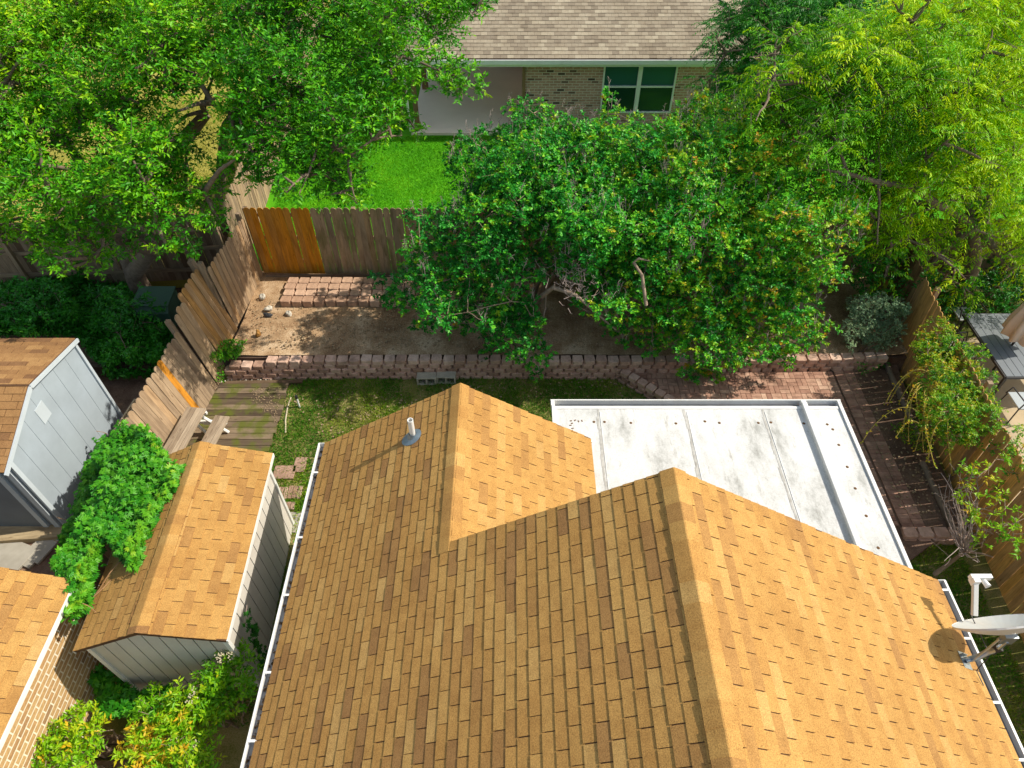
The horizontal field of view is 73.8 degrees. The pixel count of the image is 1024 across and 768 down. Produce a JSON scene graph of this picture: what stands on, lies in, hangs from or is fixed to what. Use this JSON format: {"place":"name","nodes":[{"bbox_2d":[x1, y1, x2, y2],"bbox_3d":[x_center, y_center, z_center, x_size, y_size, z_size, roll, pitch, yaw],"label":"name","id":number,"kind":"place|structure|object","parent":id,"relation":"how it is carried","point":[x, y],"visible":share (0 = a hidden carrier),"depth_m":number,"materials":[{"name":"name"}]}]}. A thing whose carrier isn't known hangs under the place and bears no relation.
{"place":"outdoors","nodes":[
{"label":"outdoors","id":0,"kind":"place"},
{"bbox_2d":[1,288,250,575],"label":"side yard","id":1,"kind":"structure","parent":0,"point":[123,393],"depth_m":14.27,"materials":[{"name":"soil"}]},
{"bbox_2d":[0,542,36,569],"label":"paving slab","id":2,"kind":"structure","parent":1,"relation":"on","point":[15,555],"depth_m":11.60,"materials":[{"name":"grey concrete"}]},
{"bbox_2d":[22,543,34,568],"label":"rock","id":3,"kind":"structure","parent":1,"relation":"on","point":[28,564],"depth_m":11.50,"materials":[{"name":"beige stone"}]},
{"bbox_2d":[0,522,67,542],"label":"sleeper","id":4,"kind":"object","parent":1,"relation":"on","point":[24,534],"visible":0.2,"depth_m":11.79,"materials":[{"name":"beige wood"}]},
{"bbox_2d":[0,275,79,337],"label":"shrub","id":5,"kind":"object","parent":1,"relation":"on","point":[24,302],"visible":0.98,"depth_m":14.47,"materials":[{"name":"green plant"}]},
{"bbox_2d":[27,540,58,564],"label":"paving slab","id":6,"kind":"structure","parent":1,"relation":"on","point":[45,548],"depth_m":11.68,"materials":[{"name":"grey concrete"}]},
{"bbox_2d":[0,567,111,767],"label":"brick house","id":7,"kind":"structure","parent":1,"relation":"on","point":[45,671],"depth_m":8.68,"materials":[{"name":"beige brick"}]},
{"bbox_2d":[0,338,122,526],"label":"gable shed","id":8,"kind":"structure","parent":1,"relation":"on","point":[59,408],"depth_m":11.64,"materials":[{"name":"grey wood"}]},
{"bbox_2d":[0,483,41,525],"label":"door","id":9,"kind":"structure","parent":8,"relation":"in","point":[12,513],"depth_m":11.58,"materials":[{"name":"grey"}]},
{"bbox_2d":[0,268,174,380],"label":"ground cover","id":10,"kind":"object","parent":1,"relation":"on","point":[93,346],"visible":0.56,"depth_m":14.73,"materials":[{"name":"green plant"}]},
{"bbox_2d":[130,286,180,327],"bbox_3d":[-7.818,-1.688,15.080,0.800,0.680,0.660,0,47,0],"label":"utility box","id":11,"kind":"object","parent":10,"relation":"on","point":[168,294],"visible":0.61,"depth_m":14.88,"materials":[{"name":"green metal"}]},
{"bbox_2d":[114,399,137,430],"bbox_3d":[-7.204,0.758,12.916,0.445,0.085,1.150,7,48,3],"label":"sleeper","id":12,"kind":"object","parent":1,"relation":"on","point":[125,415],"visible":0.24,"depth_m":13.07,"materials":[{"name":"wood"}]},
{"bbox_2d":[85,282,174,358],"bbox_3d":[-8.045,-1.318,14.507,1.548,1.636,2.625,-27,53,-22],"label":"shrub","id":13,"kind":"object","parent":1,"relation":"on","point":[108,295],"visible":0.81,"depth_m":14.34,"materials":[{"name":"green plant"}]},
{"bbox_2d":[0,0,283,294],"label":"shade tree","id":14,"kind":"object","parent":1,"relation":"on","point":[140,181],"visible":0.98,"depth_m":11.48,"materials":[{"name":"green plant"}]},
{"bbox_2d":[90,358,212,381],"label":"timber wall","id":15,"kind":"structure","parent":1,"relation":"on","point":[96,367],"depth_m":14.19,"materials":[{"name":"brown wood"}]},
{"bbox_2d":[81,212,262,620],"bbox_3d":[-6.312,0.161,12.736,0.641,2.231,8.784,1,47,1],"label":"wooden fence","id":16,"kind":"object","parent":1,"relation":"on","point":[182,379],"visible":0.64,"depth_m":13.68,"materials":[{"name":"brown wood"}]},
{"bbox_2d":[0,0,331,287],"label":"neighbour dry lawn","id":17,"kind":"structure","parent":0,"point":[179,283],"depth_m":20.51,"materials":[{"name":"plant"}]},
{"bbox_2d":[0,213,226,285],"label":"wooden fence","id":18,"kind":"object","parent":17,"relation":"on","point":[164,267],"visible":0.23,"depth_m":15.80,"materials":[{"name":"brown wood"}]},
{"bbox_2d":[203,0,498,234],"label":"shade tree","id":19,"kind":"object","parent":17,"relation":"on","point":[280,110],"visible":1,"depth_m":10.93,"materials":[{"name":"green plant"}]},
{"bbox_2d":[255,135,640,268],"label":"grass","id":20,"kind":"structure","parent":0,"point":[401,171],"depth_m":19.09,"materials":[{"name":"green plant"}]},
{"bbox_2d":[76,375,1023,767],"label":"lawn","id":21,"kind":"structure","parent":0,"point":[232,745],"depth_m":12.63,"materials":[{"name":"plant"}]},
{"bbox_2d":[31,699,120,767],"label":"nandina shrub","id":22,"kind":"object","parent":21,"relation":"on","point":[74,758],"visible":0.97,"depth_m":8.75,"materials":[{"name":"green plant"}]},
{"bbox_2d":[82,734,135,767],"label":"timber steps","id":23,"kind":"structure","parent":21,"relation":"on","point":[111,740],"depth_m":9.53,"materials":[{"name":"brown wood"}]},
{"bbox_2d":[86,662,173,719],"bbox_3d":[-5.600,4.417,9.681,1.774,0.402,0.699,9,48,8],"label":"creeper patch","id":24,"kind":"object","parent":21,"relation":"on","point":[114,699],"visible":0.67,"depth_m":9.62,"materials":[{"name":"green plant"}]},
{"bbox_2d":[108,676,234,767],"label":"nandina shrub","id":25,"kind":"object","parent":21,"relation":"on","point":[173,745],"visible":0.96,"depth_m":8.69,"materials":[{"name":"green plant"}]},
{"bbox_2d":[72,441,294,691],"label":"garden shed","id":26,"kind":"structure","parent":21,"relation":"on","point":[213,565],"depth_m":9.43,"materials":[{"name":"beige"}]},
{"bbox_2d":[49,419,186,625],"bbox_3d":[-6.405,1.794,10.748,2.361,2.120,4.516,-36,57,-28],"label":"virginia creeper","id":27,"kind":"object","parent":26,"relation":"attached to","point":[134,471],"visible":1,"depth_m":9.77,"materials":[{"name":"green plant"}]},
{"bbox_2d":[177,637,263,730],"bbox_3d":[-3.885,4.278,9.463,1.141,1.591,1.048,-28,53,-23],"label":"nandina shrub","id":28,"kind":"object","parent":21,"relation":"on","point":[216,679],"visible":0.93,"depth_m":9.06,"materials":[{"name":"green plant"}]},
{"bbox_2d":[186,383,288,451],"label":"wooden deck","id":29,"kind":"structure","parent":21,"relation":"on","point":[251,425],"depth_m":13.72,"materials":[{"name":"brown wood"}]},
{"bbox_2d":[163,407,229,454],"bbox_3d":[-5.814,1.071,12.809,0.959,0.706,1.216,0,47,0],"label":"picnic bench","id":30,"kind":"object","parent":29,"relation":"on","point":[189,422],"visible":0.58,"depth_m":12.76,"materials":[{"name":"beige wood"}]},
{"bbox_2d":[251,387,280,421],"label":"leaf litter","id":31,"kind":"object","parent":29,"relation":"on","point":[267,402],"visible":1,"depth_m":13.97,"materials":[{"name":"beige plant"}]},
{"bbox_2d":[273,465,294,479],"bbox_3d":[-4.268,1.660,12.804,0.400,0.040,0.300,0,47,0],"label":"stepping stone","id":32,"kind":"object","parent":21,"relation":"on","point":[279,474],"visible":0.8,"depth_m":12.78,"materials":[{"name":"stone"}]},
{"bbox_2d":[286,486,302,498],"bbox_3d":[-3.975,1.988,12.503,0.252,0.040,0.280,0,47,0],"label":"stepping stone","id":33,"kind":"object","parent":21,"relation":"on","point":[294,492],"visible":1,"depth_m":12.48,"materials":[{"name":"stone"}]},
{"bbox_2d":[290,512,300,532],"bbox_3d":[-3.893,2.451,12.077,0.260,0.040,0.400,4,48,4],"label":"stepping stone","id":34,"kind":"object","parent":21,"relation":"on","point":[296,520],"visible":0.26,"depth_m":12.10,"materials":[{"name":"beige stone"}]},
{"bbox_2d":[293,457,307,472],"bbox_3d":[-4.013,1.533,12.920,0.220,0.040,0.340,0,47,0],"label":"stepping stone","id":35,"kind":"object","parent":21,"relation":"on","point":[297,465],"visible":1,"depth_m":12.90,"materials":[{"name":"stone"}]},
{"bbox_2d":[293,454,309,541],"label":"weeds","id":36,"kind":"object","parent":21,"relation":"on","point":[304,470],"visible":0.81,"depth_m":12.45,"materials":[{"name":"green plant"}]},
{"bbox_2d":[416,372,436,384],"bbox_3d":[-1.788,-0.112,14.324,0.400,0.200,0.190,-1,47,-1],"label":"cinder block","id":37,"kind":"object","parent":21,"relation":"on","point":[424,376],"depth_m":14.29,"materials":[{"name":"grey concrete"}]},
{"bbox_2d":[436,371,455,383],"bbox_3d":[-1.380,-0.133,14.343,0.400,0.200,0.190,1,47,1],"label":"cinder block","id":38,"kind":"object","parent":21,"relation":"on","point":[447,375],"depth_m":14.29,"materials":[{"name":"grey concrete"}]},
{"bbox_2d":[291,380,642,436],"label":"leaf litter","id":39,"kind":"object","parent":21,"relation":"on","point":[420,395],"visible":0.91,"depth_m":14.01,"materials":[{"name":"brown plant"}]},
{"bbox_2d":[224,352,887,384],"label":"retaining wall","id":40,"kind":"structure","parent":21,"relation":"on","point":[398,367],"depth_m":14.26,"materials":[{"name":"red concrete"}]},
{"bbox_2d":[240,383,1023,767],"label":"house","id":41,"kind":"structure","parent":21,"relation":"on","point":[476,579],"depth_m":6.88,"materials":[{"name":"beige"}]},
{"bbox_2d":[952,574,1023,685],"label":"satellite dish","id":42,"kind":"object","parent":41,"relation":"attached to","point":[1008,628],"visible":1,"depth_m":7.68,"materials":[{"name":"metal"}]},
{"bbox_2d":[615,369,674,398],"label":"edging wall","id":43,"kind":"structure","parent":21,"relation":"on","point":[641,386],"depth_m":14.06,"materials":[{"name":"red concrete"}]},
{"bbox_2d":[550,399,912,568],"bbox_3d":[3.007,2.479,10.594,4.751,2.245,4.089,0,47,0],"label":"patio cover","id":44,"kind":"object","parent":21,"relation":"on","point":[803,461],"visible":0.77,"depth_m":10.51,"materials":[{"name":"white metal"}]},
{"bbox_2d":[621,365,956,560],"bbox_3d":[5.250,2.070,12.374,5.900,0.178,6.700,0,47,0],"label":"patio base","id":45,"kind":"object","parent":21,"relation":"on","point":[914,549],"visible":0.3,"depth_m":12.01,"materials":[{"name":"concrete"}]},
{"bbox_2d":[633,370,924,528],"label":"paved patio","id":46,"kind":"structure","parent":45,"relation":"on","point":[780,385],"depth_m":13.94,"materials":[{"name":"red brick"}]},
{"bbox_2d":[853,366,969,526],"bbox_3d":[7.550,1.048,13.183,0.900,0.041,3.900,0,47,0],"label":"side bed","id":47,"kind":"object","parent":45,"relation":"on","point":[880,397],"visible":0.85,"depth_m":12.96,"materials":[{"name":"soil"}]},
{"bbox_2d":[854,359,890,375],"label":"weeds","id":48,"kind":"object","parent":47,"relation":"on","point":[871,368],"visible":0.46,"depth_m":14.26,"materials":[{"name":"green plant"}]},
{"bbox_2d":[848,369,939,515],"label":"leaf litter","id":49,"kind":"object","parent":47,"relation":"on","point":[903,468],"visible":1,"depth_m":12.81,"materials":[{"name":"brown plant"}]},
{"bbox_2d":[883,362,921,441],"bbox_3d":[7.899,0.268,13.852,0.134,0.122,2.248,2,47,2],"label":"border log","id":50,"kind":"object","parent":47,"relation":"on","point":[899,394],"visible":0.7,"depth_m":13.84,"materials":[{"name":"brown wood"}]},
{"bbox_2d":[891,417,933,452],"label":"weeds","id":51,"kind":"object","parent":47,"relation":"on","point":[912,430],"visible":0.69,"depth_m":13.04,"materials":[{"name":"green plant"}]},
{"bbox_2d":[919,461,957,529],"bbox_3d":[7.646,2.000,12.258,0.136,0.132,1.456,1,47,1],"label":"border log","id":52,"kind":"object","parent":47,"relation":"on","point":[930,479],"visible":0.86,"depth_m":12.28,"materials":[{"name":"wood"}]},
{"bbox_2d":[900,527,971,545],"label":"edging wall","id":53,"kind":"structure","parent":21,"relation":"on","point":[940,534],"depth_m":11.70,"materials":[{"name":"red concrete"}]},
{"bbox_2d":[929,453,1023,575],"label":"sapling","id":54,"kind":"object","parent":21,"relation":"on","point":[965,547],"visible":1,"depth_m":10.44,"materials":[{"name":"green plant"}]},
{"bbox_2d":[253,0,1023,285],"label":"back lawn","id":55,"kind":"structure","parent":0,"point":[271,203],"depth_m":19.46,"materials":[{"name":"green plant"}]},
{"bbox_2d":[214,0,324,243],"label":"wooden fence","id":56,"kind":"object","parent":55,"relation":"on","point":[258,197],"visible":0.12,"depth_m":16.71,"materials":[{"name":"brown wood"}]},
{"bbox_2d":[390,0,782,134],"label":"brick house","id":57,"kind":"structure","parent":55,"relation":"on","point":[580,52],"depth_m":19.57,"materials":[{"name":"beige"}]},
{"bbox_2d":[600,67,677,112],"bbox_3d":[3.699,-8.681,19.990,2.124,1.524,0.076,0,47,0],"label":"window","id":58,"kind":"structure","parent":57,"relation":"in","point":[645,89],"depth_m":19.96,"materials":[{"name":"green glass"}]},
{"bbox_2d":[676,0,898,172],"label":"leafy tree","id":59,"kind":"object","parent":55,"relation":"on","point":[776,20],"visible":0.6,"depth_m":15.92,"materials":[{"name":"green plant"}]},
{"bbox_2d":[872,286,1023,606],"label":"ground","id":60,"kind":"structure","parent":0,"point":[967,329],"depth_m":15.98,"materials":[{"name":"brown soil"}]},
{"bbox_2d":[228,298,906,370],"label":"retaining wall","id":61,"kind":"structure","parent":60,"relation":"on","point":[899,360],"depth_m":14.41,"materials":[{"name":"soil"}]},
{"bbox_2d":[210,339,246,362],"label":"weeds","id":62,"kind":"object","parent":61,"relation":"on","point":[224,349],"visible":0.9,"depth_m":14.22,"materials":[{"name":"green plant"}]},
{"bbox_2d":[229,271,907,355],"bbox_3d":[1.200,-1.640,15.283,14.300,0.080,2.800,0,47,0],"label":"planting bed","id":63,"kind":"object","parent":61,"relation":"on","point":[272,289],"visible":0.41,"depth_m":14.83,"materials":[{"name":"soil"}]},
{"bbox_2d":[280,296,291,306],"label":"landscape block","id":64,"kind":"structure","parent":63,"relation":"on","point":[285,301],"depth_m":15.31,"materials":[{"name":"pink concrete"}]},
{"bbox_2d":[283,289,294,297],"bbox_3d":[-5.065,-2.029,15.533,0.241,0.160,0.205,0,47,0],"label":"landscape block","id":65,"kind":"object","parent":63,"relation":"on","point":[289,292],"depth_m":15.47,"materials":[{"name":"pink concrete"}]},
{"bbox_2d":[284,283,295,291],"bbox_3d":[-5.083,-2.194,15.675,0.241,0.160,0.205,1,48,1],"label":"landscape block","id":66,"kind":"object","parent":63,"relation":"on","point":[290,285],"depth_m":15.62,"materials":[{"name":"pink concrete"}]},
{"bbox_2d":[291,296,302,306],"bbox_3d":[-4.829,-1.853,15.376,0.240,0.160,0.205,2,48,0],"label":"landscape block","id":67,"kind":"object","parent":63,"relation":"on","point":[296,301],"depth_m":15.31,"materials":[{"name":"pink concrete"}]},
{"bbox_2d":[294,289,305,296],"bbox_3d":[-4.804,-2.027,15.531,0.241,0.160,0.205,0,47,-2],"label":"landscape block","id":68,"kind":"object","parent":63,"relation":"on","point":[300,292],"depth_m":15.46,"materials":[{"name":"pink concrete"}]},
{"bbox_2d":[298,277,309,284],"bbox_3d":[-4.809,-2.349,15.832,0.241,0.160,0.205,2,48,1],"label":"landscape block","id":69,"kind":"object","parent":63,"relation":"on","point":[303,280],"depth_m":15.76,"materials":[{"name":"pink concrete"}]},
{"bbox_2d":[302,296,313,306],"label":"landscape block","id":70,"kind":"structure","parent":63,"relation":"on","point":[307,301],"depth_m":15.30,"materials":[{"name":"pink concrete"}]},
{"bbox_2d":[305,290,316,297],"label":"landscape block","id":71,"kind":"object","parent":63,"relation":"on","point":[313,293],"depth_m":15.45,"materials":[{"name":"pink concrete"}]},
{"bbox_2d":[307,283,317,290],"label":"landscape block","id":72,"kind":"object","parent":63,"relation":"on","point":[312,286],"depth_m":15.60,"materials":[{"name":"pink concrete"}]},
{"bbox_2d":[313,296,324,306],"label":"landscape block","id":73,"kind":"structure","parent":63,"relation":"on","point":[318,301],"depth_m":15.31,"materials":[{"name":"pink concrete"}]},
{"bbox_2d":[317,289,327,297],"bbox_3d":[-4.305,-2.032,15.525,0.241,0.160,0.205,-1,47,-2],"label":"landscape block","id":74,"kind":"object","parent":63,"relation":"on","point":[322,292],"depth_m":15.45,"materials":[{"name":"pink concrete"}]},
{"bbox_2d":[320,277,331,284],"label":"landscape block","id":75,"kind":"object","parent":63,"relation":"on","point":[326,280],"depth_m":15.75,"materials":[{"name":"pink concrete"}]},
{"bbox_2d":[325,296,336,306],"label":"landscape block","id":76,"kind":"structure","parent":63,"relation":"on","point":[330,301],"depth_m":15.31,"materials":[{"name":"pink concrete"}]},
{"bbox_2d":[331,277,341,284],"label":"landscape block","id":77,"kind":"object","parent":63,"relation":"on","point":[335,280],"depth_m":15.74,"materials":[{"name":"pink concrete"}]},
{"bbox_2d":[336,296,346,305],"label":"landscape block","id":78,"kind":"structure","parent":63,"relation":"on","point":[341,300],"depth_m":15.30,"materials":[{"name":"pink concrete"}]},
{"bbox_2d":[338,290,349,298],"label":"landscape block","id":79,"kind":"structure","parent":63,"relation":"on","point":[344,293],"depth_m":15.45,"materials":[{"name":"pink concrete"}]},
{"bbox_2d":[339,283,350,291],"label":"landscape block","id":80,"kind":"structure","parent":63,"relation":"on","point":[345,286],"depth_m":15.60,"materials":[{"name":"pink concrete"}]},
{"bbox_2d":[347,296,358,306],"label":"landscape block","id":81,"kind":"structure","parent":63,"relation":"on","point":[352,301],"depth_m":15.30,"materials":[{"name":"pink concrete"}]},
{"bbox_2d":[350,289,360,297],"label":"landscape block","id":82,"kind":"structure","parent":63,"relation":"on","point":[355,292],"depth_m":15.46,"materials":[{"name":"pink concrete"}]},
{"bbox_2d":[358,296,369,306],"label":"landscape block","id":83,"kind":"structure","parent":63,"relation":"on","point":[363,301],"depth_m":15.30,"materials":[{"name":"pink concrete"}]},
{"bbox_2d":[360,290,371,298],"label":"landscape block","id":84,"kind":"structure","parent":63,"relation":"on","point":[366,293],"depth_m":15.46,"materials":[{"name":"pink concrete"}]},
{"bbox_2d":[369,296,380,306],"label":"landscape block","id":85,"kind":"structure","parent":63,"relation":"on","point":[376,302],"depth_m":15.29,"materials":[{"name":"pink concrete"}]},
{"bbox_2d":[251,299,584,349],"bbox_3d":[-2.103,-1.322,14.964,7.557,0.021,1.628,0,47,0],"label":"grit","id":86,"kind":"object","parent":63,"relation":"on","point":[361,329],"visible":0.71,"depth_m":14.82,"materials":[{"name":"beige stone"}]},
{"bbox_2d":[367,85,620,382],"bbox_3d":[0.252,-2.838,13.357,4.360,4.757,5.530,30,54,25],"label":"crape myrtle","id":87,"kind":"object","parent":63,"relation":"on","point":[495,234],"visible":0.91,"depth_m":12.67,"materials":[{"name":"green plant"}]},
{"bbox_2d":[281,299,826,349],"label":"mulch","id":88,"kind":"object","parent":63,"relation":"on","point":[385,328],"visible":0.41,"depth_m":14.73,"materials":[{"name":"brown wood"}]},
{"bbox_2d":[242,206,900,277],"bbox_3d":[1.286,-3.228,15.533,14.419,1.827,0.292,0,47,0],"label":"wooden fence","id":89,"kind":"object","parent":63,"relation":"on","point":[281,238],"visible":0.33,"depth_m":15.49,"materials":[{"name":"brown wood"}]},
{"bbox_2d":[535,77,726,349],"bbox_3d":[2.229,-3.049,13.542,3.632,4.951,5.128,0,47,0],"label":"crape myrtle","id":90,"kind":"object","parent":63,"relation":"on","point":[649,228],"visible":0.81,"depth_m":12.49,"materials":[{"name":"green plant"}]},
{"bbox_2d":[630,80,872,384],"bbox_3d":[4.604,-2.897,13.449,4.153,4.916,4.942,9,48,8],"label":"crape myrtle","id":91,"kind":"object","parent":63,"relation":"on","point":[774,270],"visible":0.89,"depth_m":12.76,"materials":[{"name":"green plant"}]},
{"bbox_2d":[841,291,912,353],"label":"sage shrub","id":92,"kind":"object","parent":63,"relation":"on","point":[857,308],"visible":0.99,"depth_m":14.11,"materials":[{"name":"grey plant"}]},
{"bbox_2d":[843,237,952,320],"bbox_3d":[8.317,-1.977,14.579,3.005,2.535,2.196,-20,50,-17],"label":"shrub","id":93,"kind":"object","parent":63,"relation":"on","point":[869,266],"visible":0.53,"depth_m":14.25,"materials":[{"name":"green plant"}]},
{"bbox_2d":[712,0,1023,331],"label":"feathery tree","id":94,"kind":"object","parent":60,"relation":"on","point":[965,165],"visible":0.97,"depth_m":12.31,"materials":[{"name":"green plant"}]},
{"bbox_2d":[871,221,1023,641],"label":"wooden fence","id":95,"kind":"object","parent":60,"relation":"on","point":[1007,569],"visible":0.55,"depth_m":11.80,"materials":[{"name":"brown wood"}]},
{"bbox_2d":[860,315,1013,475],"bbox_3d":[7.734,0.507,12.387,1.923,2.183,3.044,27,53,23],"label":"vine","id":96,"kind":"object","parent":95,"relation":"on","point":[949,397],"visible":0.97,"depth_m":11.84,"materials":[{"name":"green plant"}]},
{"bbox_2d":[976,419,1023,502],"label":"vine","id":97,"kind":"object","parent":95,"relation":"attached to","point":[1015,441],"visible":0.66,"depth_m":10.98,"materials":[{"name":"green plant"}]},
{"bbox_2d":[904,218,1023,284],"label":"wooden fence","id":98,"kind":"object","parent":60,"relation":"on","point":[985,264],"visible":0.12,"depth_m":15.62,"materials":[{"name":"brown wood"}]},
{"bbox_2d":[928,255,1023,322],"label":"shrub","id":99,"kind":"object","parent":60,"relation":"on","point":[999,304],"visible":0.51,"depth_m":15.39,"materials":[{"name":"green plant"}]},
{"bbox_2d":[958,338,1023,525],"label":"neighbour patio","id":100,"kind":"structure","parent":0,"point":[1007,401],"depth_m":13.91,"materials":[{"name":"concrete"}]},
{"bbox_2d":[952,322,979,368],"bbox_3d":[9.320,-0.759,14.173,0.567,0.960,0.568,0,47,0],"label":"patio chair","id":101,"kind":"object","parent":100,"relation":"on","point":[964,341],"visible":0.29,"depth_m":14.05,"materials":[{"name":"black metal"}]},
{"bbox_2d":[945,286,987,335],"bbox_3d":[9.950,-1.591,14.938,0.568,0.960,0.567,0,47,0],"label":"patio chair","id":102,"kind":"object","parent":100,"relation":"on","point":[958,312],"visible":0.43,"depth_m":14.90,"materials":[{"name":"black metal"}]},
{"bbox_2d":[955,313,1023,397],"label":"patio table","id":103,"kind":"object","parent":100,"relation":"on","point":[1007,358],"visible":0.78,"depth_m":13.82,"materials":[{"name":"grey wood"}]},
{"bbox_2d":[992,302,1023,370],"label":"patio umbrella","id":104,"kind":"object","parent":100,"relation":"on","point":[1013,326],"visible":0.98,"depth_m":13.39,"materials":[{"name":"beige fabric"}]},
{"bbox_2d":[996,387,1023,423],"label":"patio chair","id":105,"kind":"object","parent":100,"relation":"on","point":[1017,397],"visible":0.89,"depth_m":13.24,"materials":[{"name":"black metal"}]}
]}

